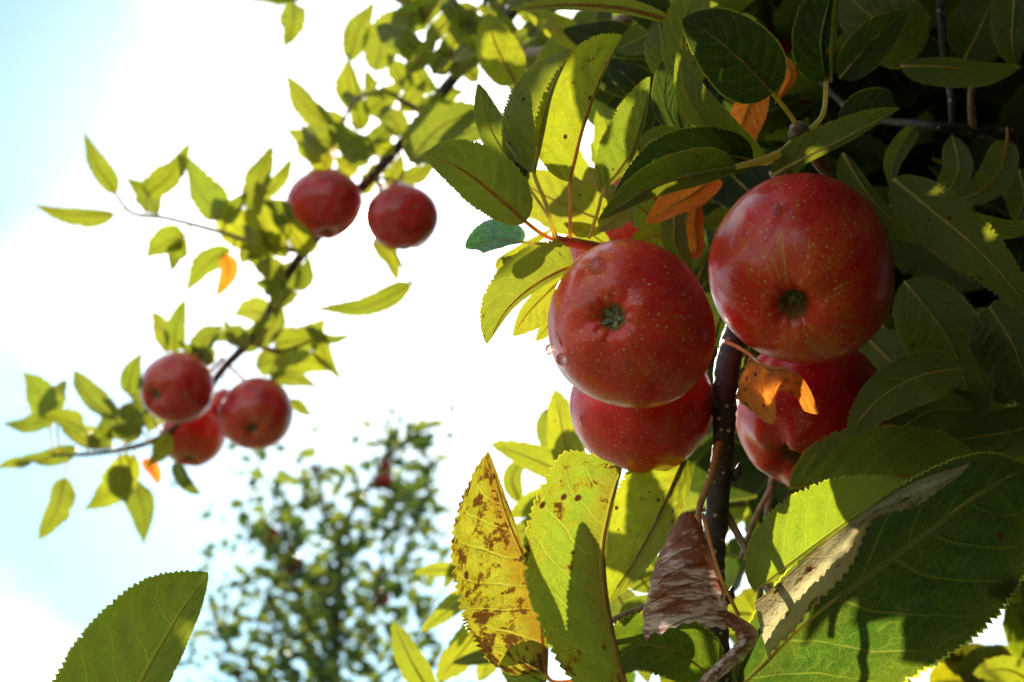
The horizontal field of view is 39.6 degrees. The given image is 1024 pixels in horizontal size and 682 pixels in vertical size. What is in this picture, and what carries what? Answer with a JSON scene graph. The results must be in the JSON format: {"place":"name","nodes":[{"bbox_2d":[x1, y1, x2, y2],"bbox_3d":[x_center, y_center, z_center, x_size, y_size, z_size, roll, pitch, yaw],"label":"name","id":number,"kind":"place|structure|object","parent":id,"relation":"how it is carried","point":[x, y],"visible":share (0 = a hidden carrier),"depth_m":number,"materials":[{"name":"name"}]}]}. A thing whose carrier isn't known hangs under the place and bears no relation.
{"place":"outdoors","nodes":[
{"label":"outdoors","id":0,"kind":"place"},
{"bbox_2d":[0,0,1007,681],"label":"sky","id":1,"kind":"structure","parent":0,"point":[144,80],"materials":[{"name":"white"}]},
{"label":"ground","id":2,"kind":"structure","parent":0,"visible":0},
{"bbox_2d":[170,395,469,681],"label":"apple tree","id":3,"kind":"object","parent":2,"relation":"on","point":[315,611],"visible":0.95,"depth_m":4.50,"materials":[{"name":"green plant"}]},
{"bbox_2d":[266,527,280,543],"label":"apple","id":4,"kind":"object","parent":3,"relation":"attached to","point":[276,531],"visible":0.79,"depth_m":4.48,"materials":[{"name":"red plant"}]},
{"bbox_2d":[284,555,305,574],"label":"apple","id":5,"kind":"object","parent":3,"relation":"attached to","point":[299,559],"visible":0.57,"depth_m":4.43,"materials":[{"name":"red plant"}]},
{"bbox_2d":[373,590,390,606],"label":"apple","id":6,"kind":"object","parent":3,"relation":"attached to","point":[385,601],"visible":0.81,"depth_m":4.43,"materials":[{"name":"red plant"}]},
{"bbox_2d":[373,470,392,489],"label":"apple","id":7,"kind":"object","parent":3,"relation":"attached to","point":[384,479],"visible":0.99,"depth_m":4.48,"materials":[{"name":"red plant"}]},
{"bbox_2d":[380,459,391,469],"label":"apple","id":8,"kind":"object","parent":3,"relation":"attached to","point":[385,464],"visible":1,"depth_m":4.54,"materials":[{"name":"red plant"}]},
{"bbox_2d":[612,0,1023,524],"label":"apple tree","id":9,"kind":"object","parent":2,"relation":"on","point":[998,103],"visible":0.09,"depth_m":1.00,"materials":[{"name":"green plant"}]},
{"bbox_2d":[52,570,208,681],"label":"leafy shoot","id":10,"kind":"object","parent":9,"relation":"attached to","point":[142,631],"visible":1,"depth_m":0.60,"materials":[{"name":"green plant"}]},
{"bbox_2d":[0,0,517,545],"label":"apple bough","id":11,"kind":"object","parent":9,"relation":"attached to","point":[262,228],"visible":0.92,"depth_m":1.47,"materials":[{"name":"green plant"}]},
{"bbox_2d":[140,351,224,423],"bbox_3d":[-0.342,0.048,1.451,0.078,0.074,0.073,-12,-29,23],"label":"apple","id":12,"kind":"object","parent":11,"relation":"hanging from","point":[177,388],"visible":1,"depth_m":1.43,"materials":[{"name":"red plant"}]},
{"bbox_2d":[162,399,225,466],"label":"apple","id":13,"kind":"object","parent":11,"relation":"hanging from","point":[200,440],"visible":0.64,"depth_m":1.50,"materials":[{"name":"red plant"}]},
{"bbox_2d":[209,375,229,413],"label":"apple","id":14,"kind":"object","parent":11,"relation":"hanging from","point":[219,395],"visible":0.31,"depth_m":1.53,"materials":[{"name":"red plant"}]},
{"bbox_2d":[218,365,292,449],"bbox_3d":[-0.263,0.068,1.464,0.077,0.090,0.074,0,-27,0],"label":"apple","id":15,"kind":"object","parent":11,"relation":"hanging from","point":[255,413],"visible":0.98,"depth_m":1.44,"materials":[{"name":"red plant"}]},
{"bbox_2d":[286,168,362,238],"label":"apple","id":16,"kind":"object","parent":11,"relation":"attached to","point":[326,203],"visible":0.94,"depth_m":1.44,"materials":[{"name":"red plant"}]},
{"bbox_2d":[365,176,438,250],"bbox_3d":[-0.113,-0.131,1.462,0.075,0.080,0.071,0,-27,0],"label":"apple","id":17,"kind":"object","parent":11,"relation":"hanging from","point":[400,215],"visible":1,"depth_m":1.44,"materials":[{"name":"red plant"}]},
{"bbox_2d":[376,0,676,218],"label":"apple bough","id":18,"kind":"object","parent":9,"relation":"attached to","point":[497,45],"visible":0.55,"depth_m":0.97,"materials":[{"name":"green plant"}]},
{"bbox_2d":[564,176,689,261],"bbox_3d":[0.071,-0.061,0.862,0.078,0.082,0.081,0,-27,0],"label":"apple","id":19,"kind":"object","parent":18,"relation":"hanging from","point":[627,230],"visible":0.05,"depth_m":0.82,"materials":[{"name":"red plant"}]},
{"bbox_2d":[424,33,689,343],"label":"fruiting spur","id":20,"kind":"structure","parent":9,"relation":"attached to","point":[503,182],"depth_m":0.64,"materials":[{"name":"green plant"}]},
{"bbox_2d":[547,239,715,408],"bbox_3d":[0.052,-0.021,0.640,0.074,0.111,0.083,0,-27,0],"label":"apple","id":21,"kind":"object","parent":20,"relation":"hanging from","point":[612,315],"visible":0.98,"depth_m":0.60,"materials":[{"name":"red plant"}]},
{"bbox_2d":[545,344,552,354],"bbox_3d":[0.017,0.004,0.625,0.004,0.005,0.004,0,-27,0],"label":"water drop","id":22,"kind":"object","parent":21,"relation":"attached to","point":[548,349],"visible":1,"depth_m":0.62,"materials":[{"name":"white"}]},
{"bbox_2d":[556,332,561,346],"bbox_3d":[0.020,-0.001,0.610,0.002,0.007,0.002,0,-27,0],"label":"water drop","id":23,"kind":"object","parent":21,"relation":"attached to","point":[558,340],"visible":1,"depth_m":0.61,"materials":[{"name":"white"}]},
{"bbox_2d":[556,353,565,365],"bbox_3d":[0.021,0.008,0.612,0.005,0.005,0.006,0,-27,0],"label":"water drop","id":24,"kind":"object","parent":21,"relation":"attached to","point":[560,359],"visible":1,"depth_m":0.61,"materials":[{"name":"white"}]},
{"bbox_2d":[589,256,604,272],"bbox_3d":[0.036,-0.032,0.603,0.007,0.008,0.006,0,-27,0],"label":"water drop","id":25,"kind":"object","parent":21,"relation":"attached to","point":[597,264],"visible":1,"depth_m":0.60,"materials":[{"name":"white"}]},
{"bbox_2d":[625,359,630,370],"bbox_3d":[0.049,0.010,0.594,0.003,0.004,0.004,0,-27,0],"label":"water drop","id":26,"kind":"object","parent":21,"relation":"attached to","point":[627,364],"visible":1,"depth_m":0.59,"materials":[{"name":"white"}]},
{"bbox_2d":[664,289,670,295],"bbox_3d":[0.065,-0.020,0.595,0.003,0.003,0.002,0,-27,0],"label":"water drop","id":27,"kind":"object","parent":21,"relation":"attached to","point":[667,292],"visible":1,"depth_m":0.59,"materials":[{"name":"white"}]},
{"bbox_2d":[391,389,1023,681],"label":"apple bough","id":28,"kind":"object","parent":9,"relation":"attached to","point":[556,435],"visible":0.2,"depth_m":1.01,"materials":[{"name":"green plant"}]},
{"bbox_2d":[590,0,1023,458],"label":"apple bough","id":29,"kind":"object","parent":9,"relation":"attached to","point":[935,348],"visible":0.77,"depth_m":0.73,"materials":[{"name":"green plant"}]},
{"bbox_2d":[449,325,1023,681],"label":"apple bough","id":30,"kind":"object","parent":29,"relation":"attached to","point":[901,548],"visible":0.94,"depth_m":0.64,"materials":[{"name":"green plant"}]},
{"bbox_2d":[569,372,712,472],"bbox_3d":[0.064,0.013,0.709,0.071,0.110,0.071,0,-27,0],"label":"apple","id":31,"kind":"object","parent":30,"relation":"attached to","point":[671,435],"visible":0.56,"depth_m":0.67,"materials":[{"name":"red plant"}]},
{"bbox_2d":[579,416,585,426],"bbox_3d":[0.034,0.039,0.682,0.003,0.006,0.004,0,-27,0],"label":"water drop","id":32,"kind":"object","parent":31,"relation":"attached to","point":[582,421],"visible":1,"depth_m":0.68,"materials":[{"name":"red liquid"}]},
{"bbox_2d":[597,0,899,271],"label":"fruiting spur","id":33,"kind":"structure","parent":29,"relation":"attached to","point":[744,64],"depth_m":0.61,"materials":[{"name":"green plant"}]},
{"bbox_2d":[708,170,894,364],"bbox_3d":[0.136,-0.043,0.670,0.087,0.113,0.089,0,-27,0],"label":"apple","id":34,"kind":"object","parent":33,"relation":"hanging from","point":[806,275],"visible":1,"depth_m":0.64,"materials":[{"name":"red plant"}]},
{"bbox_2d":[773,203,780,215],"bbox_3d":[0.118,-0.059,0.633,0.004,0.007,0.002,0,-27,0],"label":"water drop","id":35,"kind":"object","parent":34,"relation":"attached to","point":[777,209],"visible":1,"depth_m":0.63,"materials":[{"name":"white"}]},
{"bbox_2d":[768,26,835,128],"bbox_3d":[0.203,-0.197,1.061,0.075,0.075,0.076,0,-27,0],"label":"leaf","id":36,"kind":"object","parent":29,"relation":"hanging from","point":[786,44],"visible":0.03,"depth_m":1.03,"materials":[{"name":"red plant"}]},
{"bbox_2d":[736,350,890,486],"bbox_3d":[0.159,0.029,0.750,0.083,0.101,0.083,0,-27,0],"label":"apple","id":37,"kind":"object","parent":29,"relation":"hanging from","point":[793,433],"visible":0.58,"depth_m":0.71,"materials":[{"name":"red plant"}]}
]}

